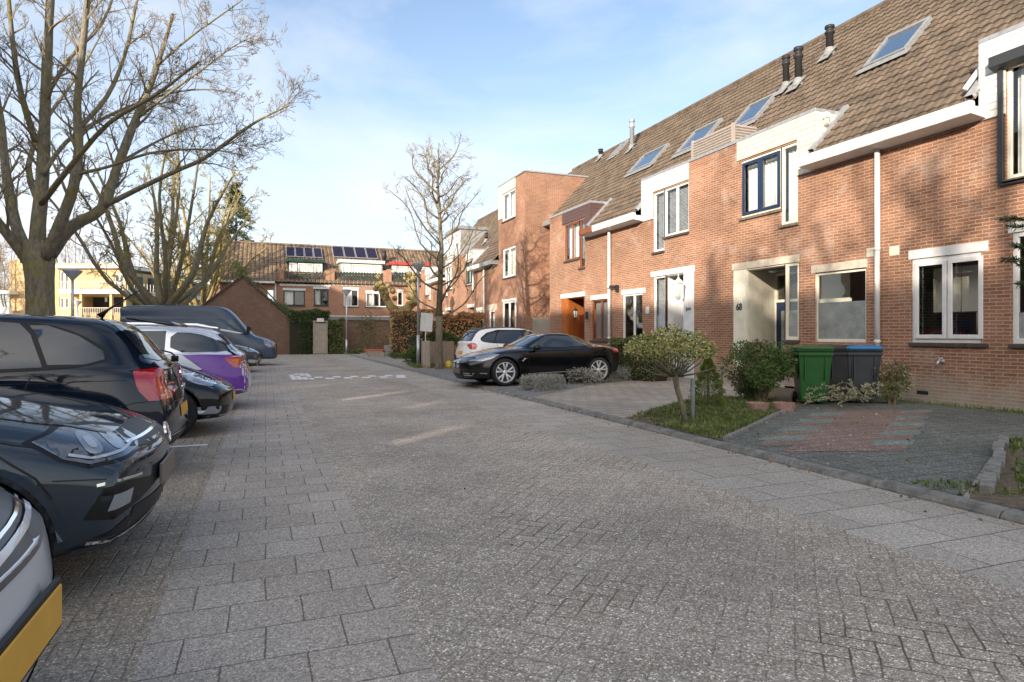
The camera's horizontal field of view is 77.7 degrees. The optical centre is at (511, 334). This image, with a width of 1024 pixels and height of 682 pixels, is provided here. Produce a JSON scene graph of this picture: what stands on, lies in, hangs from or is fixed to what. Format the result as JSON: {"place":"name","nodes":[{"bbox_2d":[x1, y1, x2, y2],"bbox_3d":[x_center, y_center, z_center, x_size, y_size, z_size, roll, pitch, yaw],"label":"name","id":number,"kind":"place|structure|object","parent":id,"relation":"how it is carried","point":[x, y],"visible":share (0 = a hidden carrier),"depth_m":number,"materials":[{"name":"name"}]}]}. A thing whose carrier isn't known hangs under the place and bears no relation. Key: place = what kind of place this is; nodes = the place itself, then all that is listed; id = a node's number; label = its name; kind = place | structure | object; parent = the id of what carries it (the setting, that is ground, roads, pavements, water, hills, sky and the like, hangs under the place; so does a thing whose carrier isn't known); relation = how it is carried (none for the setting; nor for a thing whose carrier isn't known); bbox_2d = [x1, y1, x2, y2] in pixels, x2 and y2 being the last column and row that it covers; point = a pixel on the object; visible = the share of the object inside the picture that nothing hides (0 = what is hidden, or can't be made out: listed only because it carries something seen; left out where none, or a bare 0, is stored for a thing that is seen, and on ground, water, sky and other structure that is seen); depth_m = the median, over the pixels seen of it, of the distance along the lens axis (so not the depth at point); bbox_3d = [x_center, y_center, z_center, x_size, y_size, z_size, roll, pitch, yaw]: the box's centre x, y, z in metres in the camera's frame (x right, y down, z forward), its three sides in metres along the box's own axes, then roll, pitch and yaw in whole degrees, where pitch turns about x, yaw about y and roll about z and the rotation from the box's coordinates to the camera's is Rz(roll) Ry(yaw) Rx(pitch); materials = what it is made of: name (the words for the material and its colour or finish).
{"place":"outdoors","nodes":[
{"label":"outdoors","id":0,"kind":"place"},
{"bbox_2d":[28,366,252,681],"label":"parking area","id":1,"kind":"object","parent":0,"point":[111,602],"depth_m":3.42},
{"bbox_2d":[0,486,61,681],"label":"parked car","id":2,"kind":"object","parent":1,"relation":"on","point":[30,605],"visible":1,"depth_m":1.71,"materials":[{"name":"silver metal"}]},
{"bbox_2d":[62,269,82,315],"bbox_3d":[-16.326,-0.526,23.600,0.640,3.812,0.640,0,0,-21],"label":"street lamp","id":3,"kind":"object","parent":1,"relation":"on","point":[72,274],"visible":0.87,"depth_m":23.55,"materials":[{"name":"metal"}]},
{"bbox_2d":[0,386,174,557],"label":"parked car","id":4,"kind":"object","parent":1,"relation":"on","point":[79,475],"visible":0.95,"depth_m":3.21,"materials":[{"name":"grey paint"}]},
{"bbox_2d":[0,291,187,444],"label":"parked car","id":5,"kind":"object","parent":1,"relation":"on","point":[120,364],"visible":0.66,"depth_m":5.59,"materials":[{"name":"black paint"}]},
{"bbox_2d":[15,116,269,304],"bbox_3d":[-16.523,-4.522,29.375,10.030,11.905,9.561,0,0,-21],"label":"bare tree","id":6,"kind":"object","parent":1,"relation":"on","point":[145,296],"visible":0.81,"depth_m":29.36,"materials":[{"name":"brown plant"}]},
{"bbox_2d":[0,0,321,314],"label":"bare tree","id":7,"kind":"object","parent":1,"relation":"on","point":[38,252],"visible":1,"depth_m":16.69,"materials":[{"name":"brown plant"}]},
{"bbox_2d":[125,322,250,393],"bbox_3d":[-7.011,0.562,11.015,4.611,1.537,2.110,0,0,-21],"label":"parked car","id":8,"kind":"object","parent":1,"relation":"on","point":[218,354],"visible":0.31,"depth_m":10.88,"materials":[{"name":"white paint"}]},
{"bbox_2d":[120,305,277,360],"bbox_3d":[-13.063,0.066,26.896,5.899,2.530,2.440,0,0,-21],"label":"parked van","id":9,"kind":"object","parent":1,"relation":"on","point":[223,318],"visible":0.45,"depth_m":26.13,"materials":[{"name":"blue paint"}]},
{"bbox_2d":[178,365,234,437],"bbox_3d":[-5.832,0.586,8.351,4.023,1.490,2.050,0,0,-21],"label":"parked car","id":10,"kind":"object","parent":1,"relation":"on","point":[208,395],"visible":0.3,"depth_m":8.33,"materials":[{"name":"black paint"}]},
{"bbox_2d":[234,344,260,365],"bbox_3d":[-10.991,0.580,22.117,4.194,1.502,2.050,0,0,-21],"label":"parked car","id":11,"kind":"object","parent":1,"relation":"on","point":[253,356],"visible":0.16,"depth_m":22.13,"materials":[{"name":"grey paint"}]},
{"bbox_2d":[131,358,438,681],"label":"slab path","id":12,"kind":"structure","parent":0,"point":[288,581],"depth_m":3.43,"materials":[{"name":"grey concrete"}]},
{"bbox_2d":[0,0,883,306],"label":"sky","id":13,"kind":"structure","parent":0,"point":[536,85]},
{"bbox_2d":[417,367,611,395],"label":"car drive","id":14,"kind":"structure","parent":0,"point":[514,386],"depth_m":16.09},
{"bbox_2d":[455,327,534,358],"bbox_3d":[0.123,0.511,21.573,3.997,1.520,2.050,0,0,-23],"label":"parked car","id":15,"kind":"object","parent":14,"relation":"on","point":[474,340],"visible":0.3,"depth_m":20.57,"materials":[{"name":"white paint"}]},
{"bbox_2d":[453,333,618,385],"bbox_3d":[0.635,0.613,16.837,4.448,1.316,2.195,0,0,-23],"label":"parked car","id":16,"kind":"object","parent":14,"relation":"on","point":[531,354],"visible":0.93,"depth_m":16.05,"materials":[{"name":"black paint"}]},
{"bbox_2d":[277,354,1023,681],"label":"road","id":17,"kind":"structure","parent":0,"point":[570,590],"depth_m":3.58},
{"bbox_2d":[289,373,405,379],"bbox_3d":[-5.281,1.326,20.450,3.510,0.001,3.350,0,0,-21],"label":"road marking","id":18,"kind":"object","parent":17,"relation":"on","point":[300,378],"visible":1,"depth_m":19.99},
{"bbox_2d":[325,354,1023,591],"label":"pavement","id":19,"kind":"structure","parent":0,"point":[988,547],"depth_m":5.38,"materials":[{"name":"concrete"}]},
{"bbox_2d":[132,369,1020,669],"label":"fallen leaves","id":20,"kind":"object","parent":19,"relation":"on","point":[744,455],"visible":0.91,"depth_m":6.75,"materials":[{"name":"brown plant"}]},
{"bbox_2d":[344,352,1013,508],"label":"front gardens","id":21,"kind":"object","parent":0,"point":[622,398],"depth_m":13.26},
{"bbox_2d":[350,311,388,348],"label":"bare shrub","id":22,"kind":"object","parent":21,"relation":"on","point":[361,324],"visible":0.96,"depth_m":42.50,"materials":[{"name":"brown plant"}]},
{"bbox_2d":[373,268,421,348],"bbox_3d":[-6.834,-1.292,37.832,2.954,5.748,1.478,0,0,-6],"label":"pollard tree","id":23,"kind":"object","parent":21,"relation":"on","point":[381,288],"visible":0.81,"depth_m":37.78,"materials":[{"name":"brown plant"}]},
{"bbox_2d":[388,308,428,356],"bbox_3d":[-5.568,-0.006,35.005,1.028,2.786,3.963,0,0,-36],"label":"beech hedge","id":24,"kind":"object","parent":21,"relation":"on","point":[404,326],"visible":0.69,"depth_m":34.99,"materials":[{"name":"brown plant"}]},
{"bbox_2d":[402,335,423,364],"bbox_3d":[-3.928,0.672,26.485,1.292,1.279,1.376,0,0,-21],"label":"ivy bush","id":25,"kind":"object","parent":21,"relation":"on","point":[410,354],"visible":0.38,"depth_m":26.24,"materials":[{"name":"green plant"}]},
{"bbox_2d":[411,262,424,363],"bbox_3d":[-3.753,-0.791,25.400,0.560,4.243,0.560,0,0,-21],"label":"street lamp","id":26,"kind":"object","parent":21,"relation":"on","point":[416,266],"visible":0.83,"depth_m":25.36,"materials":[{"name":"metal"}]},
{"bbox_2d":[420,312,432,340],"bbox_3d":[-3.470,0.219,25.753,0.633,2.223,0.077,0,0,30],"label":"sign board","id":27,"kind":"object","parent":21,"relation":"on","point":[426,322],"visible":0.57,"depth_m":25.75,"materials":[{"name":"white paint"}]},
{"bbox_2d":[421,341,453,367],"bbox_3d":[-2.962,0.790,25.246,0.382,1.080,2.862,0,0,14],"label":"fence","id":28,"kind":"object","parent":21,"relation":"on","point":[427,353],"visible":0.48,"depth_m":24.74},
{"bbox_2d":[426,329,460,343],"bbox_3d":[-2.836,0.536,26.577,1.615,1.539,0.662,0,0,-21],"label":"ivy bush","id":29,"kind":"object","parent":21,"relation":"on","point":[455,339],"visible":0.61,"depth_m":26.58,"materials":[{"name":"green plant"}]},
{"bbox_2d":[383,131,506,368],"bbox_3d":[-2.726,-3.016,23.541,4.317,8.892,3.957,0,0,29],"label":"street tree","id":30,"kind":"object","parent":21,"relation":"on","point":[439,317],"visible":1,"depth_m":23.25,"materials":[{"name":"brown plant"}]},
{"bbox_2d":[424,309,486,359],"bbox_3d":[-2.664,0.069,29.997,3.039,2.657,1.007,0,0,21],"label":"beech hedge","id":31,"kind":"object","parent":21,"relation":"on","point":[461,324],"visible":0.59,"depth_m":29.63,"materials":[{"name":"brown plant"}]},
{"bbox_2d":[518,373,566,391],"bbox_3d":[0.730,1.107,14.688,0.731,0.475,1.423,0,0,40],"label":"lavender row","id":32,"kind":"object","parent":21,"relation":"on","point":[538,379],"visible":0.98,"depth_m":14.47,"materials":[{"name":"plant"}]},
{"bbox_2d":[566,364,632,384],"bbox_3d":[3.768,1.061,18.595,0.786,0.573,7.028,0,0,39],"label":"lavender row","id":33,"kind":"object","parent":21,"relation":"on","point":[619,371],"visible":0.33,"depth_m":16.48,"materials":[{"name":"plant"}]},
{"bbox_2d":[607,334,672,381],"bbox_3d":[3.565,0.661,17.891,0.980,1.319,1.869,0,0,-39],"label":"ivy hedge","id":34,"kind":"object","parent":21,"relation":"on","point":[637,373],"visible":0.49,"depth_m":17.56,"materials":[{"name":"green plant"}]},
{"bbox_2d":[625,387,832,440],"bbox_3d":[4.499,1.266,11.469,2.176,0.001,8.614,0,0,38],"label":"grass bed","id":35,"kind":"object","parent":21,"relation":"on","point":[782,394],"visible":0.29,"depth_m":11.63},
{"bbox_2d":[622,323,717,422],"bbox_3d":[2.274,0.575,9.126,1.356,1.507,1.411,0,0,8],"label":"topiary tree","id":36,"kind":"object","parent":35,"relation":"on","point":[670,341],"visible":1,"depth_m":9.03,"materials":[{"name":"green plant"}]},
{"bbox_2d":[690,378,694,418],"bbox_3d":[2.688,1.012,9.454,0.064,0.715,0.064,0,0,-21],"label":"bollard","id":37,"kind":"object","parent":35,"relation":"on","point":[692,397],"visible":0.85,"depth_m":9.43,"materials":[{"name":"grey metal"}]},
{"bbox_2d":[630,394,784,438],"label":"grass","id":38,"kind":"structure","parent":35,"relation":"on","point":[737,411],"depth_m":9.69,"materials":[{"name":"plant"}]},
{"bbox_2d":[687,357,729,406],"bbox_3d":[3.412,0.837,10.992,0.792,0.907,0.788,0,0,-21],"label":"dwarf conifer","id":39,"kind":"object","parent":35,"relation":"on","point":[716,374],"visible":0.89,"depth_m":10.92,"materials":[{"name":"green plant"}]},
{"bbox_2d":[717,338,798,401],"bbox_3d":[4.606,0.691,11.928,1.662,1.239,1.479,0,0,-21],"label":"round bush","id":40,"kind":"object","parent":35,"relation":"on","point":[758,373],"visible":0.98,"depth_m":11.68,"materials":[{"name":"green plant"}]},
{"bbox_2d":[772,402,794,411],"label":"planter block","id":41,"kind":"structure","parent":35,"relation":"on","point":[789,406],"depth_m":10.38,"materials":[{"name":"pink concrete"}]},
{"bbox_2d":[789,345,834,401],"bbox_3d":[5.536,0.742,11.764,0.630,1.063,0.800,0,0,13],"label":"wheelie bin","id":42,"kind":"object","parent":35,"relation":"on","point":[813,367],"visible":0.86,"depth_m":11.47,"materials":[{"name":"green plastic"}]},
{"bbox_2d":[823,345,852,400],"bbox_3d":[6.147,0.742,12.014,0.630,1.063,0.800,0,0,13],"label":"wheelie bin","id":43,"kind":"object","parent":35,"relation":"on","point":[839,370],"visible":0.3,"depth_m":11.71,"materials":[{"name":"grey plastic"}]},
{"bbox_2d":[722,405,796,440],"bbox_3d":[3.708,1.269,9.285,0.092,0.101,4.104,0,0,35],"label":"garden edging","id":44,"kind":"object","parent":21,"relation":"on","point":[742,430],"visible":0.52,"depth_m":8.62,"materials":[{"name":"concrete"}]},
{"bbox_2d":[979,435,1008,493],"bbox_3d":[4.834,1.256,6.329,0.133,0.127,3.318,0,0,39],"label":"garden edging","id":45,"kind":"object","parent":21,"relation":"on","point":[991,474],"visible":0.9,"depth_m":5.79,"materials":[{"name":"concrete"}]},
{"bbox_2d":[969,438,1023,510],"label":"garden bed","id":46,"kind":"object","parent":21,"relation":"on","point":[1006,480],"visible":0.5,"depth_m":5.18,"materials":[{"name":"soil"}]},
{"bbox_2d":[995,214,1023,289],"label":"pine shrub","id":47,"kind":"object","parent":21,"relation":"on","point":[1012,244],"visible":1,"depth_m":8.26,"materials":[{"name":"green plant"}]},
{"bbox_2d":[724,398,1023,496],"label":"paved drive","id":48,"kind":"structure","parent":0,"point":[947,458],"depth_m":7.33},
{"bbox_2d":[803,378,876,406],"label":"cut branches","id":49,"kind":"object","parent":48,"relation":"on","point":[852,390],"visible":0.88,"depth_m":11.24,"materials":[{"name":"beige plant"}]},
{"bbox_2d":[757,410,927,451],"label":"red paving","id":50,"kind":"structure","parent":48,"relation":"on","point":[872,427],"depth_m":8.11,"materials":[{"name":"brick"}]},
{"bbox_2d":[758,410,931,444],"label":"green paving","id":51,"kind":"structure","parent":48,"relation":"on","point":[874,442],"depth_m":8.46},
{"bbox_2d":[846,345,883,400],"bbox_3d":[6.504,0.742,11.915,0.630,1.063,0.800,0,0,13],"label":"wheelie bin","id":52,"kind":"object","parent":48,"relation":"on","point":[866,359],"visible":0.66,"depth_m":11.60,"materials":[{"name":"plastic"}]},
{"bbox_2d":[870,358,915,403],"bbox_3d":[6.927,0.869,11.618,0.810,0.882,0.714,0,0,-21],"label":"straggly shrub","id":53,"kind":"object","parent":48,"relation":"on","point":[903,377],"visible":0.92,"depth_m":11.51,"materials":[{"name":"green plant"}]},
{"bbox_2d":[876,396,1023,413],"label":"weeds","id":54,"kind":"object","parent":48,"relation":"on","point":[1018,411],"visible":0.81,"depth_m":10.90,"materials":[{"name":"green plant"}]},
{"bbox_2d":[904,476,1022,496],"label":"grass","id":55,"kind":"structure","parent":48,"relation":"on","point":[1006,491],"depth_m":5.24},
{"bbox_2d":[1008,435,1023,493],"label":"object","id":56,"kind":"structure","parent":0,"point":[1019,471],"depth_m":6.31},
{"label":"ground","id":57,"kind":"structure","parent":0,"visible":0},
{"bbox_2d":[0,246,17,306],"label":"background tree","id":58,"kind":"object","parent":57,"relation":"on","point":[4,284],"visible":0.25,"depth_m":83.99,"materials":[{"name":"brown plant"}]},
{"bbox_2d":[56,235,94,262],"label":"background tree","id":59,"kind":"object","parent":57,"relation":"on","point":[68,255],"visible":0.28,"depth_m":94.70,"materials":[{"name":"brown plant"}]},
{"bbox_2d":[0,260,207,320],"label":"apartment building","id":60,"kind":"structure","parent":57,"relation":"on","point":[94,296],"depth_m":62.00,"materials":[{"name":"paint"}]},
{"bbox_2d":[208,183,255,262],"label":"conifer tree","id":61,"kind":"object","parent":57,"relation":"on","point":[233,227],"visible":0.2,"depth_m":77.63,"materials":[{"name":"green plant"}]},
{"bbox_2d":[200,275,289,354],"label":"gabled shed","id":62,"kind":"structure","parent":57,"relation":"on","point":[258,314],"depth_m":41.36,"materials":[{"name":"brown brick"}]},
{"bbox_2d":[226,257,293,314],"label":"climbing plant","id":63,"kind":"object","parent":62,"relation":"on","point":[243,271],"visible":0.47,"depth_m":42.17,"materials":[{"name":"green plant"}]},
{"bbox_2d":[211,240,279,302],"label":"terrace house","id":64,"kind":"structure","parent":57,"relation":"on","point":[265,265],"depth_m":47.97,"materials":[{"name":"tile"}]},
{"bbox_2d":[279,243,330,312],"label":"terrace house","id":65,"kind":"structure","parent":57,"relation":"on","point":[304,281],"depth_m":48.14,"materials":[{"name":"grey paint"}]},
{"bbox_2d":[283,290,304,305],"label":"window","id":66,"kind":"structure","parent":65,"relation":"in","point":[288,293],"depth_m":47.39,"materials":[{"name":"grey paint"}]},
{"bbox_2d":[286,247,322,257],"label":"solar array","id":67,"kind":"object","parent":65,"relation":"on","point":[298,252],"visible":1,"depth_m":50.69,"materials":[{"name":"blue"}]},
{"bbox_2d":[325,245,387,315],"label":"terrace house","id":68,"kind":"structure","parent":57,"relation":"on","point":[357,276],"depth_m":49.40,"materials":[{"name":"brick"}]},
{"bbox_2d":[332,246,377,258],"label":"solar array","id":69,"kind":"object","parent":68,"relation":"on","point":[350,252],"visible":1,"depth_m":52.42,"materials":[{"name":"blue"}]},
{"bbox_2d":[378,248,438,315],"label":"terrace house","id":70,"kind":"structure","parent":57,"relation":"on","point":[393,258],"depth_m":51.49,"materials":[{"name":"brick"}]},
{"bbox_2d":[421,209,497,319],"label":"terrace house","id":71,"kind":"structure","parent":57,"relation":"on","point":[429,296],"depth_m":48.23,"materials":[{"name":"red brick"}]},
{"bbox_2d":[432,212,498,319],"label":"terrace house","id":72,"kind":"structure","parent":57,"relation":"on","point":[450,302],"depth_m":43.03,"materials":[{"name":"red brick"}]},
{"bbox_2d":[459,226,498,327],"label":"terrace house","id":73,"kind":"structure","parent":57,"relation":"on","point":[488,245],"depth_m":37.94,"materials":[{"name":"red brick"}]},
{"bbox_2d":[532,317,549,332],"bbox_3d":[1.479,0.242,29.035,0.074,2.056,2.833,0,0,-21],"label":"board fence","id":74,"kind":"object","parent":57,"relation":"on","point":[540,325],"visible":0.23,"depth_m":29.26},
{"bbox_2d":[479,131,642,330],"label":"tower house","id":75,"kind":"structure","parent":57,"relation":"on","point":[530,202],"depth_m":30.73,"materials":[{"name":"brick"}]},
{"bbox_2d":[501,188,515,223],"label":"window","id":76,"kind":"structure","parent":75,"relation":"in","point":[511,194],"depth_m":32.28,"materials":[{"name":"white paint"}]},
{"bbox_2d":[502,246,515,279],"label":"window","id":77,"kind":"structure","parent":75,"relation":"in","point":[512,250],"depth_m":32.18,"materials":[{"name":"white paint"}]},
{"bbox_2d":[549,89,719,344],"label":"terrace house","id":78,"kind":"structure","parent":57,"relation":"on","point":[577,284],"depth_m":25.34,"materials":[{"name":"red brick"}]},
{"bbox_2d":[563,221,583,262],"bbox_3d":[2.500,-3.718,25.618,0.317,1.562,1.376,0,0,-21],"label":"window","id":79,"kind":"structure","parent":78,"relation":"in","point":[574,227],"depth_m":25.66,"materials":[{"name":"red wood"}]},
{"bbox_2d":[589,299,607,341],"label":"window","id":80,"kind":"structure","parent":78,"relation":"in","point":[601,330],"depth_m":23.56,"materials":[{"name":"red wood"}]},
{"bbox_2d":[607,230,611,345],"bbox_3d":[3.474,-1.205,22.606,0.157,5.070,0.117,0,0,5],"label":"downpipe","id":81,"kind":"object","parent":78,"relation":"attached to","point":[609,283],"visible":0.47,"depth_m":22.57,"materials":[{"name":"white paint"}]},
{"bbox_2d":[344,353,1023,524],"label":"kerb","id":82,"kind":"structure","parent":57,"relation":"on","point":[984,508],"depth_m":6.29,"materials":[{"name":"concrete"}]},
{"bbox_2d":[601,28,834,379],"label":"terrace house","id":83,"kind":"structure","parent":57,"relation":"on","point":[656,223],"depth_m":20.25,"materials":[{"name":"red brick"}]},
{"bbox_2d":[623,293,641,337],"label":"window","id":84,"kind":"structure","parent":83,"relation":"in","point":[624,296],"depth_m":21.91,"materials":[{"name":"white paint"}]},
{"bbox_2d":[651,190,664,254],"bbox_3d":[4.652,-3.506,19.951,0.230,1.946,0.653,0,0,-21],"label":"window","id":85,"kind":"structure","parent":83,"relation":"in","point":[661,250],"depth_m":20.14,"materials":[{"name":"white paint"}]},
{"bbox_2d":[654,276,666,334],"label":"window","id":86,"kind":"structure","parent":83,"relation":"in","point":[655,278],"depth_m":20.11,"materials":[{"name":"white paint"}]},
{"bbox_2d":[662,181,688,239],"bbox_3d":[4.982,-3.708,19.102,0.230,1.542,1.288,0,0,-21],"label":"window","id":87,"kind":"structure","parent":83,"relation":"in","point":[686,231],"depth_m":19.12,"materials":[{"name":"white paint"}]},
{"bbox_2d":[673,271,687,299],"bbox_3d":[4.894,-1.415,18.473,0.509,0.836,0.327,0,0,-21],"label":"wall lantern","id":88,"kind":"object","parent":83,"relation":"attached to","point":[678,283],"depth_m":18.37,"materials":[{"name":"glass"}]},
{"bbox_2d":[691,122,756,158],"bbox_3d":[6.077,-5.427,18.284,0.840,0.694,1.824,0,0,-21],"label":"ventilation box","id":89,"kind":"object","parent":83,"relation":"on","point":[733,131],"visible":0.6,"depth_m":17.80,"materials":[{"name":"wood"}]},
{"bbox_2d":[708,0,1017,388],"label":"terrace house","id":90,"kind":"structure","parent":57,"relation":"on","point":[791,220],"depth_m":15.11,"materials":[{"name":"red brick"}]},
{"bbox_2d":[738,148,782,220],"bbox_3d":[6.278,-3.718,15.879,0.315,1.562,1.426,0,0,-21],"label":"window","id":91,"kind":"structure","parent":90,"relation":"in","point":[764,169],"depth_m":15.86,"materials":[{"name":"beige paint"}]},
{"bbox_2d":[777,302,797,379],"bbox_3d":[7.258,0.185,16.561,0.045,2.050,0.920,0,0,-21],"label":"front door","id":92,"kind":"structure","parent":90,"relation":"in","point":[793,305],"depth_m":16.82,"materials":[{"name":"blue paint"}]},
{"bbox_2d":[778,142,798,228],"bbox_3d":[6.621,-3.516,14.998,0.317,1.966,0.583,0,0,-21],"label":"window","id":93,"kind":"structure","parent":90,"relation":"in","point":[793,178],"depth_m":15.16,"materials":[{"name":"beige paint"}]},
{"bbox_2d":[782,263,799,342],"bbox_3d":[6.570,-0.738,14.900,0.150,1.879,0.492,0,0,-21],"label":"window","id":94,"kind":"structure","parent":90,"relation":"in","point":[792,319],"depth_m":14.99,"materials":[{"name":"beige paint"}]},
{"bbox_2d":[815,268,865,342],"bbox_3d":[7.104,-0.603,13.702,0.060,1.547,1.344,0,0,-21],"label":"window","id":95,"kind":"structure","parent":90,"relation":"in","point":[845,321],"depth_m":13.72,"materials":[{"name":"glass"}]},
{"bbox_2d":[865,0,1023,411],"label":"terrace house","id":96,"kind":"structure","parent":57,"relation":"on","point":[952,172],"depth_m":11.49,"materials":[{"name":"red brick"}]},
{"bbox_2d":[874,148,881,396],"bbox_3d":[7.313,-1.205,12.712,0.157,5.070,0.117,0,0,-47],"label":"downpipe","id":97,"kind":"object","parent":96,"relation":"attached to","point":[877,299],"visible":0.68,"depth_m":12.65,"materials":[{"name":"white paint"}]},
{"bbox_2d":[908,252,988,347],"bbox_3d":[7.885,-0.603,11.498,0.140,1.654,1.419,0,0,-21],"label":"window","id":98,"kind":"structure","parent":96,"relation":"in","point":[947,339],"depth_m":11.51,"materials":[{"name":"white paint"}]},
{"bbox_2d":[1002,63,1023,183],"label":"window","id":99,"kind":"structure","parent":96,"relation":"in","point":[1010,176],"depth_m":10.55,"materials":[{"name":"beige paint"}]},
{"bbox_2d":[1008,232,1023,347],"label":"window","id":100,"kind":"structure","parent":96,"relation":"in","point":[1018,317],"depth_m":10.45,"materials":[{"name":"white paint"}]},
{"label":"car park ground","id":101,"kind":"structure","parent":0,"visible":0},
{"bbox_2d":[0,216,11,289],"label":"background tree","id":102,"kind":"object","parent":101,"relation":"on","point":[2,258],"visible":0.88,"depth_m":60.88,"materials":[{"name":"brown plant"}]},
{"label":"square","id":103,"kind":"structure","parent":0,"visible":0},
{"bbox_2d":[108,166,273,305],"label":"bare tree","id":104,"kind":"object","parent":103,"relation":"on","point":[212,287],"visible":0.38,"depth_m":43.24,"materials":[{"name":"brown plant"}]},
{"bbox_2d":[298,319,312,354],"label":"ivy pillar","id":105,"kind":"structure","parent":103,"relation":"on","point":[306,340],"depth_m":42.05,"materials":[{"name":"green plant"}]},
{"bbox_2d":[287,308,330,353],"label":"ivy arch","id":106,"kind":"structure","parent":103,"relation":"on","point":[307,315],"depth_m":42.04,"materials":[{"name":"green plant"}]},
{"bbox_2d":[313,321,327,353],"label":"garden gate","id":107,"kind":"structure","parent":103,"relation":"on","point":[320,338],"depth_m":42.27,"materials":[{"name":"wood"}]},
{"bbox_2d":[328,317,345,353],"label":"clipped hedge","id":108,"kind":"object","parent":103,"relation":"on","point":[336,334],"visible":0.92,"depth_m":42.75,"materials":[{"name":"green plant"}]},
{"bbox_2d":[328,315,389,351],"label":"garage block","id":109,"kind":"structure","parent":103,"relation":"on","point":[384,321],"depth_m":45.51,"materials":[{"name":"brown brick"}]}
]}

